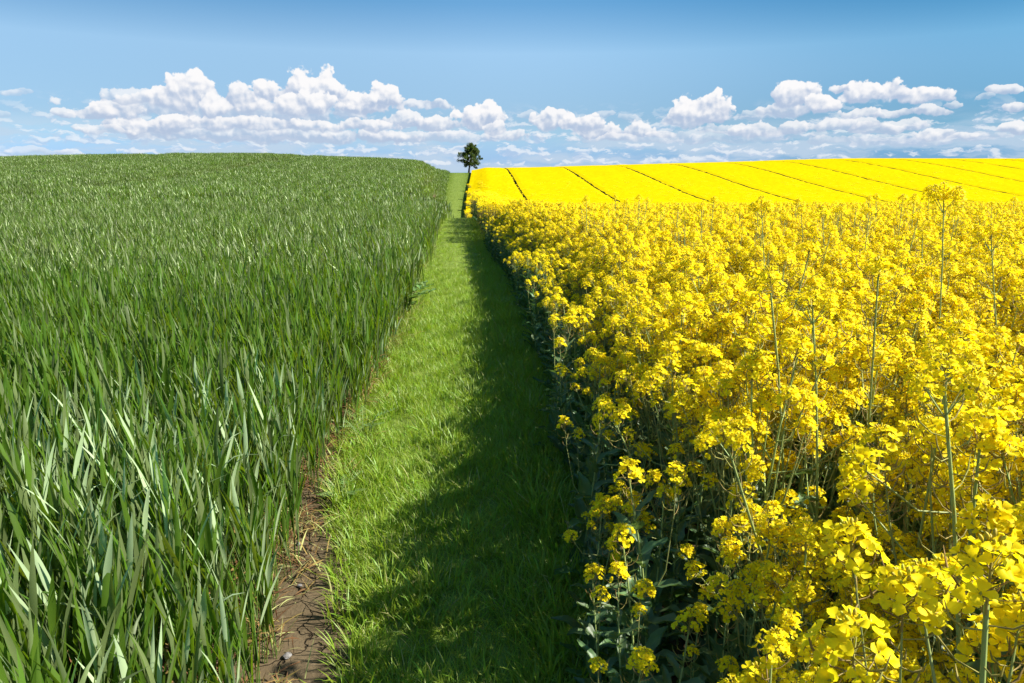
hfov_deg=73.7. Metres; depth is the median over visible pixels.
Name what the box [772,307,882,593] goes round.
rapeseed plant
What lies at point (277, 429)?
wheat plant
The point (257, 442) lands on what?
wheat plant
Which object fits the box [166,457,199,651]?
wheat plant
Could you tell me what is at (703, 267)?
rapeseed plant
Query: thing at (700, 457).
rapeseed plant
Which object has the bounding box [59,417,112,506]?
wheat plant
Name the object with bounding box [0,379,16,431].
wheat plant
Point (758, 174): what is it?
rapeseed field
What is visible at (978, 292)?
rapeseed plant
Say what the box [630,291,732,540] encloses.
rapeseed plant
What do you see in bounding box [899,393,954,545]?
rapeseed plant
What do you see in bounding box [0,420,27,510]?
wheat plant
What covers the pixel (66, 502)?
wheat plant
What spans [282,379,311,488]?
wheat plant
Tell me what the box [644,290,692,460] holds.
rapeseed plant
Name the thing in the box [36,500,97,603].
wheat plant
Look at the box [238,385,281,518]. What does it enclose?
wheat plant
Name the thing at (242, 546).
wheat plant
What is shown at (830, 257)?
rapeseed plant
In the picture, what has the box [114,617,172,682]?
wheat plant
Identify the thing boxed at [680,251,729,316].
rapeseed plant
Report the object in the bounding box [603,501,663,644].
rapeseed plant
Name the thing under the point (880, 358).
rapeseed plant
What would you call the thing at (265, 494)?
wheat plant
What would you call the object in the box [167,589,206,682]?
wheat plant
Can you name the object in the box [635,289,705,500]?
rapeseed plant
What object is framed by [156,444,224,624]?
wheat plant
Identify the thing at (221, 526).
wheat plant
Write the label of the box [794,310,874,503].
rapeseed plant
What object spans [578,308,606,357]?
rapeseed plant
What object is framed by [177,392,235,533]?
wheat plant
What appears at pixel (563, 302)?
rapeseed plant
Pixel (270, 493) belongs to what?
wheat plant
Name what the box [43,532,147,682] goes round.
wheat plant
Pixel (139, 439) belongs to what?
wheat plant
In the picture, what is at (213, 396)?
wheat plant
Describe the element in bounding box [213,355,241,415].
wheat plant
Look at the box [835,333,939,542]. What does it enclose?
rapeseed plant
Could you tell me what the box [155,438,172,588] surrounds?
wheat plant
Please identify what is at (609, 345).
rapeseed plant
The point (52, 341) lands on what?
wheat crop
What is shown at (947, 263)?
rapeseed plant
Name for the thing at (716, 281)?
rapeseed plant
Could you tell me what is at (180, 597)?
wheat plant
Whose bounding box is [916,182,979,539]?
rapeseed plant
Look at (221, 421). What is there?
wheat plant
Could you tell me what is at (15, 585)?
wheat plant
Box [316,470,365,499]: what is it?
weed
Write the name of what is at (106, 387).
wheat plant
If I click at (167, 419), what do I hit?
wheat plant
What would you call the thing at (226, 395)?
wheat plant
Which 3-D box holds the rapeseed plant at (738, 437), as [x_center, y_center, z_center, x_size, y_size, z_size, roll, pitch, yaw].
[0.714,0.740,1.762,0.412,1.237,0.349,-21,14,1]
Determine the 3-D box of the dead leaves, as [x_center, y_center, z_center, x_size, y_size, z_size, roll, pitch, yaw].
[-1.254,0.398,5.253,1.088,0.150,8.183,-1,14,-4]
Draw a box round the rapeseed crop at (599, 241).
[479,193,1023,682]
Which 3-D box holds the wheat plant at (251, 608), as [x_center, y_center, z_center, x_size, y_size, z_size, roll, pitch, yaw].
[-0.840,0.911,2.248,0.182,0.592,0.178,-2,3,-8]
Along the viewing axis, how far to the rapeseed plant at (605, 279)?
4.92 m
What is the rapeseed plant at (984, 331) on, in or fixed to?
on the ground at (309, 610)
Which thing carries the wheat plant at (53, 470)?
on the ground at (309, 610)
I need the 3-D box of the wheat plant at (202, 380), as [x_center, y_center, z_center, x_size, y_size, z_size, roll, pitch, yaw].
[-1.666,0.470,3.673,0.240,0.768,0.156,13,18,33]
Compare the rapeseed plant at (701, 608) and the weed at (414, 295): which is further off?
the weed at (414, 295)
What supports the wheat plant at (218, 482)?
on the ground at (309, 610)
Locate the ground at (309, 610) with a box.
[43,160,1013,682]
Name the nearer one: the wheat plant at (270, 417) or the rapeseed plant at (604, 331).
the wheat plant at (270, 417)
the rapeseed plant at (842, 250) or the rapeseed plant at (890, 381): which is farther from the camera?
the rapeseed plant at (842, 250)
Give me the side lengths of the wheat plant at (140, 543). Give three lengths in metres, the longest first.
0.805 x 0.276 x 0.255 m
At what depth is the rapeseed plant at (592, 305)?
4.65 m
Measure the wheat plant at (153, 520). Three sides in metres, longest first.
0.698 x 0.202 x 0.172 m
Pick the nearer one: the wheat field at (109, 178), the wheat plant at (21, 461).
the wheat plant at (21, 461)
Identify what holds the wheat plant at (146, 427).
on the ground at (309, 610)
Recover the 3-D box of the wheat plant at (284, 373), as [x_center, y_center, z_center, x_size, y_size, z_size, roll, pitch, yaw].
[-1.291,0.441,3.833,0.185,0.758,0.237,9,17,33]
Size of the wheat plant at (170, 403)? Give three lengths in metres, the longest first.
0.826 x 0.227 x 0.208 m
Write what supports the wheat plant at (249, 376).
on the ground at (309, 610)
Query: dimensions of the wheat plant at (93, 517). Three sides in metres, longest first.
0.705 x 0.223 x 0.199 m
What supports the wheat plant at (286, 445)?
on the ground at (309, 610)
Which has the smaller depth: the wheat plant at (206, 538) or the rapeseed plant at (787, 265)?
the wheat plant at (206, 538)
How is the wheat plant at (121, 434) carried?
on the ground at (309, 610)
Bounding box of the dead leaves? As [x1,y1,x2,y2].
[166,302,425,682]
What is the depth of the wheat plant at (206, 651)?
1.89 m
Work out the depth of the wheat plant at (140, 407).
3.23 m
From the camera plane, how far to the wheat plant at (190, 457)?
2.56 m
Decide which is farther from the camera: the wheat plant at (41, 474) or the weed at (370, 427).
the weed at (370, 427)
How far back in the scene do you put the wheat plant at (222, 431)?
3.00 m
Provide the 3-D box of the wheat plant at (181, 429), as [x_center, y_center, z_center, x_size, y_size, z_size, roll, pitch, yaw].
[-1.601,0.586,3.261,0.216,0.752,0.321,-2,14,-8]
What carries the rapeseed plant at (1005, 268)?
on the ground at (309, 610)
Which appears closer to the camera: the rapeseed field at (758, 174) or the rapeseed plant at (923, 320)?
the rapeseed plant at (923, 320)
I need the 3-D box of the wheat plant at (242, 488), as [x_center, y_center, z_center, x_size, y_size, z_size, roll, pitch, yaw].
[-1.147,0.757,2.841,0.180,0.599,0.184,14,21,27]
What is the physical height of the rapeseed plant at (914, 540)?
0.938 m
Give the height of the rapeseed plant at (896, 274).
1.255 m
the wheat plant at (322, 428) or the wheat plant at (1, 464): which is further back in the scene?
the wheat plant at (322, 428)
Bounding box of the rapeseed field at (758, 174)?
[466,158,1023,217]
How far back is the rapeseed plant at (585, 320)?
4.91 m
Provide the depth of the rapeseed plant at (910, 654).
1.36 m
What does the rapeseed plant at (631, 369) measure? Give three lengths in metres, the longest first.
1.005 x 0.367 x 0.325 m
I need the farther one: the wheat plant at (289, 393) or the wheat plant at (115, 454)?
the wheat plant at (289, 393)
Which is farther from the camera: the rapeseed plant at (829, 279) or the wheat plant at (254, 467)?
the rapeseed plant at (829, 279)
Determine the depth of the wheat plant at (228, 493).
2.65 m
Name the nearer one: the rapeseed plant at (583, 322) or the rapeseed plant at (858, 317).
the rapeseed plant at (858, 317)
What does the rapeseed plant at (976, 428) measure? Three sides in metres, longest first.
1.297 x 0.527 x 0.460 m
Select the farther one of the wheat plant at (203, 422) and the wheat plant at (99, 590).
the wheat plant at (203, 422)
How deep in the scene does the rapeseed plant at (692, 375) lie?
3.28 m
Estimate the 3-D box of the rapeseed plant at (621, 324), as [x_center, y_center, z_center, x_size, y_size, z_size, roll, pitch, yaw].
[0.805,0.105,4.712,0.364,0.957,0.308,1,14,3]
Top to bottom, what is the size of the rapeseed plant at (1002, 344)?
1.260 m
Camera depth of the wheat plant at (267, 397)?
3.42 m
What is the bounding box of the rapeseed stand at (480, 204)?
[464,162,1015,296]
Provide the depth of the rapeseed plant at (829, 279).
3.67 m
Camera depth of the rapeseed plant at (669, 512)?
2.61 m
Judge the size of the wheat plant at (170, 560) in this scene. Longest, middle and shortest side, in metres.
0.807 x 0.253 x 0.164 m
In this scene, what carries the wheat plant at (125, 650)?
on the ground at (309, 610)
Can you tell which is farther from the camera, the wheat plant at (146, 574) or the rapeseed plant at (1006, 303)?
the rapeseed plant at (1006, 303)
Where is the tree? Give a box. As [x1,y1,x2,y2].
[456,142,482,172]
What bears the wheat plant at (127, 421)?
on the ground at (309, 610)
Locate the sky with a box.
[0,0,1023,172]
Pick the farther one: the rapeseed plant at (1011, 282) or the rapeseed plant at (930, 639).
the rapeseed plant at (1011, 282)
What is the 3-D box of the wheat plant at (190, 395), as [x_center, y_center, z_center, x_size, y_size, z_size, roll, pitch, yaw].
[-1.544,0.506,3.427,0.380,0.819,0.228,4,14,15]
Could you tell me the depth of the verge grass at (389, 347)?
5.09 m
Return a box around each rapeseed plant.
[533,293,562,383]
[533,313,579,447]
[542,337,584,456]
[543,294,572,390]
[545,305,587,414]
[546,322,571,396]
[546,363,579,464]
[550,312,581,409]
[551,499,617,667]
[552,297,582,384]
[553,315,608,421]
[554,394,646,579]
[559,308,590,420]
[560,348,621,479]
[564,365,608,470]
[564,424,617,570]
[564,538,620,682]
[565,355,607,460]
[568,362,623,509]
[569,294,605,393]
[572,315,608,414]
[573,392,628,536]
[573,500,619,607]
[573,563,627,682]
[574,345,616,407]
[575,331,623,456]
[576,307,614,424]
[576,347,648,491]
[577,305,597,390]
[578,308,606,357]
[578,352,629,523]
[578,366,622,487]
[581,274,620,349]
[581,332,606,404]
[583,289,620,390]
[584,328,614,451]
[586,476,642,606]
[587,336,617,406]
[587,456,689,682]
[588,368,642,517]
[588,645,658,682]
[591,367,620,458]
[591,522,674,682]
[592,399,712,600]
[595,324,619,404]
[597,561,663,682]
[598,391,646,487]
[600,484,696,675]
[601,409,667,550]
[601,443,658,560]
[602,303,663,438]
[602,304,667,458]
[603,270,661,411]
[603,282,665,474]
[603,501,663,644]
[605,487,637,600]
[607,288,665,438]
[607,292,639,400]
[607,506,645,590]
[608,270,649,424]
[609,274,654,400]
[611,305,654,454]
[612,258,655,388]
[613,309,684,531]
[614,288,653,419]
[614,327,659,498]
[614,338,717,570]
[615,357,647,482]
[616,340,692,524]
[618,330,648,414]
[621,353,717,644]
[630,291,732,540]
[632,607,704,682]
[634,322,715,541]
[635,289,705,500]
[635,461,707,650]
[640,290,712,513]
[640,315,723,541]
[641,403,706,572]
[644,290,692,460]
[645,282,691,420]
[645,291,713,480]
[647,255,693,391]
[652,259,709,421]
[653,258,709,301]
[653,334,780,570]
[654,269,710,401]
[655,311,738,479]
[655,339,760,633]
[659,364,828,682]
[662,397,790,665]
[665,246,716,270]
[666,291,789,579]
[666,392,813,665]
[667,372,747,593]
[667,602,717,680]
[668,328,727,512]
[670,261,730,459]
[671,261,731,362]
[671,267,746,475]
[676,333,865,682]
[678,352,791,657]
[679,265,741,445]
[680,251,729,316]
[682,265,738,448]
[683,268,726,431]
[683,413,857,681]
[684,246,725,363]
[686,289,790,545]
[690,294,757,499]
[690,597,741,682]
[692,265,780,453]
[695,351,832,614]
[698,567,791,682]
[699,239,826,526]
[703,503,839,682]
[708,277,784,514]
[708,320,767,518]
[710,625,841,682]
[711,317,825,559]
[711,500,853,680]
[712,328,843,593]
[719,305,765,479]
[721,299,854,583]
[723,261,768,290]
[725,247,785,283]
[725,265,823,589]
[728,300,776,512]
[741,241,795,298]
[742,517,840,677]
[743,510,879,682]
[745,248,819,296]
[745,656,764,681]
[747,196,773,290]
[748,549,831,670]
[751,342,838,540]
[753,216,770,290]
[755,252,811,491]
[755,253,807,370]
[755,562,918,682]
[757,343,868,592]
[761,375,861,645]
[762,284,863,503]
[762,613,905,682]
[763,503,847,664]
[765,397,856,519]
[769,309,894,538]
[772,267,852,500]
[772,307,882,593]
[774,288,862,673]
[778,320,847,498]
[784,272,828,437]
[787,277,808,445]
[789,288,901,508]
[790,273,871,308]
[791,282,822,447]
[792,575,949,682]
[793,268,887,476]
[794,248,864,278]
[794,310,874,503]
[796,331,881,507]
[802,345,958,626]
[804,250,886,444]
[804,270,899,480]
[807,320,912,602]
[815,291,910,542]
[817,244,870,278]
[820,305,868,493]
[823,256,922,625]
[826,257,895,338]
[828,278,974,520]
[833,274,935,495]
[833,470,931,635]
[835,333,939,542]
[836,287,909,444]
[836,401,1023,682]
[836,531,953,681]
[837,248,877,409]
[837,266,928,426]
[839,616,999,682]
[842,308,957,538]
[847,450,981,682]
[849,258,916,442]
[858,355,1009,583]
[858,511,1023,682]
[859,333,1004,681]
[860,383,1018,676]
[861,249,939,432]
[861,377,930,560]
[862,322,927,515]
[863,439,936,561]
[864,329,930,530]
[868,255,947,323]
[869,423,922,551]
[873,412,1021,682]
[877,407,932,566]
[884,271,957,383]
[884,293,979,386]
[885,319,1023,623]
[888,390,947,528]
[891,293,974,485]
[892,264,991,418]
[893,292,987,505]
[897,280,994,343]
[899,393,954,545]
[901,353,1015,682]
[909,388,1023,679]
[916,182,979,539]
[918,297,979,340]
[918,304,1016,491]
[922,310,995,492]
[924,650,1011,682]
[929,387,1022,676]
[931,292,1004,399]
[934,261,991,292]
[936,247,954,279]
[939,325,1023,548]
[942,345,1023,673]
[945,262,1023,368]
[945,263,1021,317]
[949,317,1023,371]
[957,324,1016,379]
[962,256,1023,291]
[968,292,1023,334]
[969,272,1023,356]
[972,224,1013,502]
[988,266,1023,372]
[988,289,1023,368]
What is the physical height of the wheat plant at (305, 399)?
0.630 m
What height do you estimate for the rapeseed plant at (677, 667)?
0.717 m
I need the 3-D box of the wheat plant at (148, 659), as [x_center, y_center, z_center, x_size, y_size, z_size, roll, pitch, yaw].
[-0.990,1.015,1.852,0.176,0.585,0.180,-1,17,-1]
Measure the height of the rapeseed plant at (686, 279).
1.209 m
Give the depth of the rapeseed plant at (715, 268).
3.69 m
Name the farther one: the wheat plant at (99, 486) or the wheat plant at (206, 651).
the wheat plant at (99, 486)
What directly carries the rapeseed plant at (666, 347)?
on the ground at (309, 610)
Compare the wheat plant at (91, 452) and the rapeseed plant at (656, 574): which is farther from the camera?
the wheat plant at (91, 452)
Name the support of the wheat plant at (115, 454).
on the ground at (309, 610)
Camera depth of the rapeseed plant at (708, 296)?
4.00 m
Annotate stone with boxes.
[283,652,291,659]
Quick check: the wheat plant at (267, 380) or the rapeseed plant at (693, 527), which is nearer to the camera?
the rapeseed plant at (693, 527)
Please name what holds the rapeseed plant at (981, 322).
on the ground at (309, 610)
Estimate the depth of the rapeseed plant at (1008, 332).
3.15 m
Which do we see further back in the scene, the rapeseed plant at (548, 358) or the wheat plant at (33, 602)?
the rapeseed plant at (548, 358)
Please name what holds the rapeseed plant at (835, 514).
on the ground at (309, 610)
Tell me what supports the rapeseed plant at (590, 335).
on the ground at (309, 610)
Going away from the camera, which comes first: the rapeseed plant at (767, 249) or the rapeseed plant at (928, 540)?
the rapeseed plant at (928, 540)
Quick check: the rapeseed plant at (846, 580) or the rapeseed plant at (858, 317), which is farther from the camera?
the rapeseed plant at (858, 317)
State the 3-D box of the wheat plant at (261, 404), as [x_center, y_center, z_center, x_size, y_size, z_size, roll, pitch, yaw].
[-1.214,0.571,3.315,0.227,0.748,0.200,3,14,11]
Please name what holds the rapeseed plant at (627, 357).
on the ground at (309, 610)
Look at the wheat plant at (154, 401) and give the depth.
3.25 m
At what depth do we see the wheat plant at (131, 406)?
3.21 m
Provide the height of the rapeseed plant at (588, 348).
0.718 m
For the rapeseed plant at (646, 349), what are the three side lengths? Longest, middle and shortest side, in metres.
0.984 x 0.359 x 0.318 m
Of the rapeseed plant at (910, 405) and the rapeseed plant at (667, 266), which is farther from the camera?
the rapeseed plant at (667, 266)
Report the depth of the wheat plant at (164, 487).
2.27 m
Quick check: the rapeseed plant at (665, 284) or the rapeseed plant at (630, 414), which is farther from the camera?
the rapeseed plant at (665, 284)
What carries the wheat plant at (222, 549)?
on the ground at (309, 610)
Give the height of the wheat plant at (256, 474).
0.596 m
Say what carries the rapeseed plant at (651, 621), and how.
on the ground at (309, 610)
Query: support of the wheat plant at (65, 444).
on the ground at (309, 610)
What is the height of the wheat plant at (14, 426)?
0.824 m
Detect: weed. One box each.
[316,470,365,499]
[331,405,394,434]
[400,282,436,308]
[412,277,427,291]
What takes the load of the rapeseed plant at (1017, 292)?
on the ground at (309, 610)
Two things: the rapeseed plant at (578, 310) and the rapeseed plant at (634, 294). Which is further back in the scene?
the rapeseed plant at (578, 310)
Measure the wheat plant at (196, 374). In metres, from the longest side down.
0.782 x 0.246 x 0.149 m
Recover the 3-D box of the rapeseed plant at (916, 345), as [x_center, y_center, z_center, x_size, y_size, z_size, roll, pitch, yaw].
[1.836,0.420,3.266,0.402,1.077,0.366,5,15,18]
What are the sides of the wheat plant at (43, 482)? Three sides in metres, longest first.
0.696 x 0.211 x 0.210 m
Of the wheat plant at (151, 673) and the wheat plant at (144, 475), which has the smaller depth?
the wheat plant at (151, 673)
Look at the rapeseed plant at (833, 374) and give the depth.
2.33 m
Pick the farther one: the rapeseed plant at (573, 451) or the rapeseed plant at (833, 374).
the rapeseed plant at (573, 451)
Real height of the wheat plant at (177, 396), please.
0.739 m
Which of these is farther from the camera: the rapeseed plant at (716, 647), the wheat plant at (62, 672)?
the rapeseed plant at (716, 647)
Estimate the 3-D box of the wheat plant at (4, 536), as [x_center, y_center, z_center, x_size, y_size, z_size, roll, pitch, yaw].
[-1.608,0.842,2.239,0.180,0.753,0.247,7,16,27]
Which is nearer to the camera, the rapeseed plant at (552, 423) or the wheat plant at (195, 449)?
the wheat plant at (195, 449)
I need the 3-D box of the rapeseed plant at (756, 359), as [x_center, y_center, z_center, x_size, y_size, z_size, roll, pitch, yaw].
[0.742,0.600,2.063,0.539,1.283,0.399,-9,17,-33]
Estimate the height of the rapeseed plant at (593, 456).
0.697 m
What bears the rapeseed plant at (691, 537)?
on the ground at (309, 610)
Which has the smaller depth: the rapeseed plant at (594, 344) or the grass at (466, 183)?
the rapeseed plant at (594, 344)
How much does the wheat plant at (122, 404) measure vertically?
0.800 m
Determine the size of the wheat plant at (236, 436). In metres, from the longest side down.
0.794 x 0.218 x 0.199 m
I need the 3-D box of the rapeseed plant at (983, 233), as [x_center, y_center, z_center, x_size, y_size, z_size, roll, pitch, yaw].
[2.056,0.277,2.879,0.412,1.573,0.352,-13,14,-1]
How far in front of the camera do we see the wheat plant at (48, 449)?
2.65 m
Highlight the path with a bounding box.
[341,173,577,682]
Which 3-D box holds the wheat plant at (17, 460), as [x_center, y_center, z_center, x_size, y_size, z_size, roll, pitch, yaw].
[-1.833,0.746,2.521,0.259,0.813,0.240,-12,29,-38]
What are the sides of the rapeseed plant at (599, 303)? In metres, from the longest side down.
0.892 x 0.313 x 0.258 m
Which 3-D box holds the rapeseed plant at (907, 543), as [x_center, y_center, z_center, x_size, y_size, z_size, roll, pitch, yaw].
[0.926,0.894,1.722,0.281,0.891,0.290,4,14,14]
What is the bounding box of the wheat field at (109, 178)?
[0,152,453,220]
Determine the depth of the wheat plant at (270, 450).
3.04 m
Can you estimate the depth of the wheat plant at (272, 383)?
3.56 m
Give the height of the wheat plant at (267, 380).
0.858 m
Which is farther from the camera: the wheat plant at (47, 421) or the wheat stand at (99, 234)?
the wheat stand at (99, 234)
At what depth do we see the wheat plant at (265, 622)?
2.41 m
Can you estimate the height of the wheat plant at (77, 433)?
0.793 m
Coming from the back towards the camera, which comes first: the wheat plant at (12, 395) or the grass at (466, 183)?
the grass at (466, 183)
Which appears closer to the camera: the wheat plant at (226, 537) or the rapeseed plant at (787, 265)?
the wheat plant at (226, 537)
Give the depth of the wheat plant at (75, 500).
2.43 m
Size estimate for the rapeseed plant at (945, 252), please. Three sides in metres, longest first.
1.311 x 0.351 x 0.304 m
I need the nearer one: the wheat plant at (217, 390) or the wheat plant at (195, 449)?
the wheat plant at (195, 449)
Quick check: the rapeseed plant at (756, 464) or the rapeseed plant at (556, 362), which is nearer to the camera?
the rapeseed plant at (756, 464)
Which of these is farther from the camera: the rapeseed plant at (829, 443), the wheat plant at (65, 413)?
the wheat plant at (65, 413)
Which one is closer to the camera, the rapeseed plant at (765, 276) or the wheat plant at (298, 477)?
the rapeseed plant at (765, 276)
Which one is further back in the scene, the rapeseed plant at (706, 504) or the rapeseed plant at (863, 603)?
the rapeseed plant at (706, 504)
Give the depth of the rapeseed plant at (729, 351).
2.61 m
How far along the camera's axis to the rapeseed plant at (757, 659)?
1.57 m
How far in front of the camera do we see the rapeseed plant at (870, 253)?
4.37 m
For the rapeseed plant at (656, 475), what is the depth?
2.42 m
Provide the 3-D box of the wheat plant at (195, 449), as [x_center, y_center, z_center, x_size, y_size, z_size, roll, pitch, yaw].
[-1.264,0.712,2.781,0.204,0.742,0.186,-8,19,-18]
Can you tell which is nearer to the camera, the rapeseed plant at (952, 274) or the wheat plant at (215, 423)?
the wheat plant at (215, 423)
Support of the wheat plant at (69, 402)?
on the ground at (309, 610)
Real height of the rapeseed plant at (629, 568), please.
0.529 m
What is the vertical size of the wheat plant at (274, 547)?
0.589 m
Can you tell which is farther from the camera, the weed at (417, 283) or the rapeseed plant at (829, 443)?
the weed at (417, 283)
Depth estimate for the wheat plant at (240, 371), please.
3.71 m
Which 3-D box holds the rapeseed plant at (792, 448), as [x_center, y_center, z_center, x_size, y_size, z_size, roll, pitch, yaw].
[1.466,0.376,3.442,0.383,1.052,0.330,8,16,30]
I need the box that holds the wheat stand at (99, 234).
[0,198,442,323]
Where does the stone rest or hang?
on the ground at (309, 610)
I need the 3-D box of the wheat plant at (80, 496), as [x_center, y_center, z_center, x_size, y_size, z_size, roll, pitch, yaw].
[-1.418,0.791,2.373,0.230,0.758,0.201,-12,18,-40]
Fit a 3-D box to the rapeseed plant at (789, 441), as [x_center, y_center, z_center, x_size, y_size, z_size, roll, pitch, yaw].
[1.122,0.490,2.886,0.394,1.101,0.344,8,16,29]
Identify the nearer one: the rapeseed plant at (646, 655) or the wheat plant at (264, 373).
the rapeseed plant at (646, 655)
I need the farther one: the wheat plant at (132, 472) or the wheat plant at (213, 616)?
the wheat plant at (132, 472)
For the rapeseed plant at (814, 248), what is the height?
1.466 m
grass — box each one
[234,217,444,682]
[445,173,470,217]
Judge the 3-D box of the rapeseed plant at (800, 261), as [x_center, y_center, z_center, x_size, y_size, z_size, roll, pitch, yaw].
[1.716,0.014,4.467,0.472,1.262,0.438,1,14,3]
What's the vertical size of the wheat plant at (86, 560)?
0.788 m
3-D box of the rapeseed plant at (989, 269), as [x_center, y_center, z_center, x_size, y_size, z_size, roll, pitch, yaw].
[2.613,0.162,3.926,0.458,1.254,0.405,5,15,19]
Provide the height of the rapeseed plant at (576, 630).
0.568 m
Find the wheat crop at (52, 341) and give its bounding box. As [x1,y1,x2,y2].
[0,243,412,682]
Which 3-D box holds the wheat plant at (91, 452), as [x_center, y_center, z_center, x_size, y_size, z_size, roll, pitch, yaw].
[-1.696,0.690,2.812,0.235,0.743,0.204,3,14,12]
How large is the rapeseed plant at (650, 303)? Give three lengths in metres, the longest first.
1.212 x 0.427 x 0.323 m
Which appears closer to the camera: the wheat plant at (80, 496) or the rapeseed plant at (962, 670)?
the rapeseed plant at (962, 670)
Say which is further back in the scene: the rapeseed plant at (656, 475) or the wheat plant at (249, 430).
the wheat plant at (249, 430)
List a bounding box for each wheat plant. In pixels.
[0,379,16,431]
[0,381,24,440]
[0,398,53,474]
[0,408,19,495]
[0,416,39,490]
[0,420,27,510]
[0,436,41,551]
[0,438,41,582]
[0,439,75,553]
[0,450,65,586]
[0,456,22,570]
[0,467,21,581]
[0,505,12,548]
[0,514,77,682]
[0,528,12,623]
[0,536,43,671]
[0,542,85,679]
[0,565,37,641]
[0,592,54,682]
[0,616,46,682]
[0,627,57,682]
[0,632,103,682]
[1,501,26,603]
[3,494,75,623]
[4,371,40,490]
[4,408,43,474]
[5,422,53,441]
[6,400,25,447]
[8,531,43,619]
[9,381,55,473]
[9,536,52,682]
[11,428,67,534]
[12,445,46,532]
[13,501,68,661]
[19,445,45,492]
[20,419,55,482]
[20,507,103,677]
[22,397,68,464]
[22,480,57,571]
[23,409,72,501]
[23,454,70,545]
[23,464,109,556]
[25,460,64,529]
[30,485,100,653]
[31,497,92,682]
[31,509,85,673]
[32,396,83,480]
[33,397,60,439]
[34,621,145,682]
[35,417,60,476]
[35,423,82,480]
[35,487,79,668]
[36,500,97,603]
[36,645,80,682]
[37,452,79,559]
[40,507,128,631]
[40,570,87,682]
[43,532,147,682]
[43,555,149,681]
[43,656,95,682]
[45,391,115,463]
[48,387,72,429]
[53,386,85,489]
[54,447,92,502]
[54,472,158,627]
[54,496,125,666]
[56,577,113,678]
[57,373,90,473]
[58,459,105,627]
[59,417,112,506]
[59,499,101,672]
[60,409,82,446]
[61,422,121,532]
[62,592,151,682]
[63,481,149,544]
[65,476,113,544]
[66,383,94,433]
[69,383,92,427]
[69,393,116,450]
[70,563,142,682]
[71,399,110,464]
[71,423,119,480]
[71,484,125,626]
[72,402,114,487]
[72,418,107,482]
[73,436,162,569]
[73,444,111,545]
[73,590,129,682]
[74,420,106,507]
[74,541,144,668]
[76,647,135,682]
[79,452,137,511]
[79,521,186,682]
[80,402,120,529]
[82,384,135,514]
[82,426,134,524]
[82,457,166,651]
[85,365,122,455]
[85,431,130,500]
[86,453,121,520]
[88,354,118,438]
[90,386,109,462]
[91,383,111,405]
[93,523,167,675]
[94,481,155,622]
[95,449,124,540]
[95,482,172,674]
[95,515,162,679]
[96,410,149,572]
[97,516,162,679]
[98,430,146,579]
[101,393,163,502]
[102,522,164,671]
[105,353,145,459]
[109,610,164,682]
[112,370,161,424]
[112,389,157,444]
[113,603,179,682]
[114,469,166,642]
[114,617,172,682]
[116,416,200,571]
[116,444,168,570]
[120,380,149,437]
[120,399,153,468]
[120,419,149,459]
[122,414,163,505]
[122,478,174,682]
[123,408,162,431]
[124,410,164,462]
[125,444,212,651]
[127,357,170,442]
[127,385,166,435]
[127,419,172,461]
[128,619,181,682]
[130,407,145,468]
[132,492,217,679]
[134,418,161,478]
[136,383,157,444]
[136,495,187,682]
[141,412,182,464]
[143,400,183,459]
[143,460,185,564]
[145,426,196,528]
[146,561,225,682]
[148,401,171,437]
[149,453,162,515]
[152,389,180,483]
[152,451,216,679]
[152,503,220,679]
[153,385,203,443]
[155,373,192,429]
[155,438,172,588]
[156,382,180,434]
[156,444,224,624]
[157,443,211,589]
[158,366,193,417]
[158,427,180,461]
[158,552,207,682]
[159,465,219,679]
[160,420,201,555]
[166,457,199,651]
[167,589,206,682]
[169,390,200,441]
[170,365,219,429]
[172,419,214,577]
[173,401,228,473]
[173,442,227,605]
[174,435,235,610]
[174,495,227,562]
[175,377,231,545]
[176,370,221,436]
[176,563,240,682]
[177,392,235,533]
[177,442,213,575]
[177,465,221,594]
[177,664,183,682]
[179,397,210,453]
[181,458,249,680]
[184,517,248,682]
[185,363,204,404]
[186,430,246,574]
[187,362,222,413]
[188,358,201,401]
[189,344,221,432]
[190,411,245,586]
[190,420,259,583]
[191,366,229,440]
[191,386,222,449]
[192,381,218,446]
[193,588,235,682]
[194,340,231,448]
[194,637,257,682]
[196,482,251,673]
[197,373,231,444]
[197,383,240,464]
[197,470,256,613]
[198,357,221,405]
[199,476,238,593]
[205,392,238,526]
[206,362,234,436]
[206,381,247,513]
[206,552,257,682]
[206,567,266,682]
[206,583,247,682]
[208,561,253,682]
[210,409,240,546]
[210,424,256,589]
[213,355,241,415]
[216,524,263,658]
[217,385,250,441]
[218,388,239,471]
[220,423,252,563]
[220,479,282,624]
[223,412,249,547]
[224,344,260,425]
[224,452,250,576]
[225,373,240,448]
[225,397,259,457]
[225,508,286,639]
[226,366,265,452]
[227,537,281,682]
[228,455,284,562]
[230,346,262,477]
[230,380,267,484]
[231,343,261,481]
[231,396,251,486]
[231,399,263,511]
[232,368,261,480]
[234,415,261,504]
[234,496,290,639]
[236,459,280,595]
[237,473,286,615]
[238,361,275,494]
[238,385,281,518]
[240,406,276,502]
[241,490,305,658]
[242,395,257,502]
[245,383,281,511]
[245,507,278,663]
[247,479,289,621]
[248,409,300,553]
[251,350,281,434]
[254,381,308,509]
[254,419,288,529]
[255,388,304,502]
[256,468,292,599]
[257,361,305,464]
[257,443,294,580]
[258,364,301,465]
[259,430,287,542]
[263,441,295,556]
[267,398,305,515]
[267,402,294,522]
[269,360,296,411]
[269,375,305,470]
[272,435,304,563]
[275,386,310,534]
[276,406,316,523]
[278,369,305,469]
[280,406,304,489]
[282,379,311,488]
[286,416,315,510]
[290,370,326,504]
[295,372,321,477]
[297,395,316,489]
[299,395,327,497]
[300,391,320,486]
[301,381,335,475]
[303,361,321,469]
[304,373,327,485]
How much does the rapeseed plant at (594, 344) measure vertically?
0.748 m

